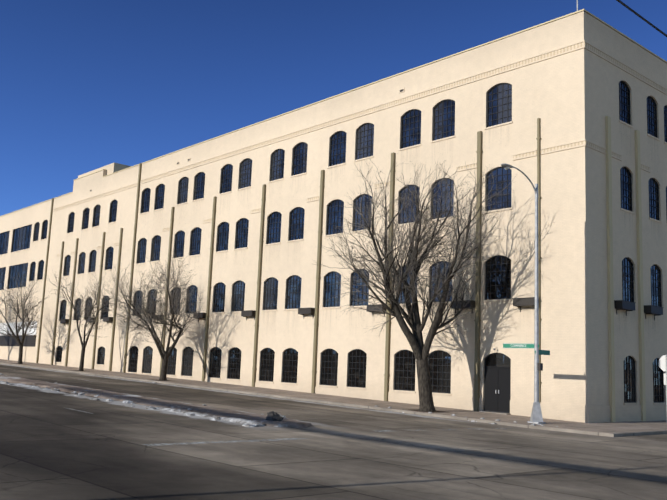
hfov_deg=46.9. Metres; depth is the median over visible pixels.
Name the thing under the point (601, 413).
building trim
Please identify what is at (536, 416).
street lamp
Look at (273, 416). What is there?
median nose rubble
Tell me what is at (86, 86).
sky
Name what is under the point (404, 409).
pavement tree pits
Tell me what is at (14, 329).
wall panel
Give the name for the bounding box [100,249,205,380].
tree
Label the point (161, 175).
dentil recess
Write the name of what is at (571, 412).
building trim
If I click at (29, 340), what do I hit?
building louvre
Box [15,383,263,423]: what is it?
snow
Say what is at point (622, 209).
building sills
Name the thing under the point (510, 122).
building sills
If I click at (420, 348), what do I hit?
tree
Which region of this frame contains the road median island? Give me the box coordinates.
[0,375,312,427]
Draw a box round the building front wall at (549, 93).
[0,11,587,412]
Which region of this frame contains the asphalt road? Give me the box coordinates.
[0,364,666,499]
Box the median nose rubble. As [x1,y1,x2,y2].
[265,411,283,420]
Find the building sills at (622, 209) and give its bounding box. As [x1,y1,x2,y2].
[619,120,666,404]
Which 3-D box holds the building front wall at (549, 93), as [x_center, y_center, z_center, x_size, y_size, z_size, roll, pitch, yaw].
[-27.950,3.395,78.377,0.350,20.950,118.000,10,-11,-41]
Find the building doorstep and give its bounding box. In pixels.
[478,411,510,414]
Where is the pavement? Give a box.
[0,359,666,432]
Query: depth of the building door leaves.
37.09 m
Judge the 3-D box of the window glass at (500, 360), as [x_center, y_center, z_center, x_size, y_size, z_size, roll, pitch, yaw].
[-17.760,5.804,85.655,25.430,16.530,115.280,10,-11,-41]
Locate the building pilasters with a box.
[605,116,645,421]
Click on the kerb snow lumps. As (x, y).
(215, 418)
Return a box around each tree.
[0,273,47,363]
[47,267,113,370]
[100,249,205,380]
[316,153,515,411]
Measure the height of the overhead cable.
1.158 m
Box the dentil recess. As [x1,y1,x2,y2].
[56,42,665,255]
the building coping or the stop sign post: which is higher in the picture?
the building coping
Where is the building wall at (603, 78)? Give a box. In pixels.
[584,11,666,405]
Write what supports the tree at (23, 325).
on the pavement
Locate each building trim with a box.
[53,40,588,422]
[585,41,666,422]
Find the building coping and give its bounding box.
[0,9,666,216]
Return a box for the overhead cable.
[616,0,666,36]
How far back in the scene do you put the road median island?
31.98 m
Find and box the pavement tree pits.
[12,363,444,412]
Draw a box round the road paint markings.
[64,379,506,445]
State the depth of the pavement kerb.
35.10 m
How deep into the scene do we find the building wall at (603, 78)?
36.97 m
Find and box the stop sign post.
[659,355,666,401]
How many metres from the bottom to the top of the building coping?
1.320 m
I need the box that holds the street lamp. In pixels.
[501,163,549,423]
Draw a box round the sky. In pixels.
[0,0,666,215]
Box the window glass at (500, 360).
[0,82,666,401]
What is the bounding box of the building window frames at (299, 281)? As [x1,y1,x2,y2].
[0,81,666,412]
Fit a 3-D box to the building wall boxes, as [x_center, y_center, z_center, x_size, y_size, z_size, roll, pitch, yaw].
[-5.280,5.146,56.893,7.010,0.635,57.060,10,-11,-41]
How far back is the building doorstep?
36.59 m
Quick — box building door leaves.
[485,366,510,411]
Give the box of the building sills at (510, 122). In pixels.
[0,121,512,395]
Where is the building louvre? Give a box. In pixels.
[0,335,35,346]
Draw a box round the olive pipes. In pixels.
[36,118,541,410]
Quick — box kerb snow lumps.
[0,367,557,426]
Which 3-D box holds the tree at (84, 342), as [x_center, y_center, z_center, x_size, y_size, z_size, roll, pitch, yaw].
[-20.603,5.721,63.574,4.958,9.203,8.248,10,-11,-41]
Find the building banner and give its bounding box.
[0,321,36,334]
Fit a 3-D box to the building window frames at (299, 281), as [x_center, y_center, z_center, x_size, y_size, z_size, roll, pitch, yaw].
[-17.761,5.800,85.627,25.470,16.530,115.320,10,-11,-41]
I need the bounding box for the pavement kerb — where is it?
[0,363,666,436]
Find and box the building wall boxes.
[60,297,663,324]
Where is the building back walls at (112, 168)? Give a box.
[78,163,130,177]

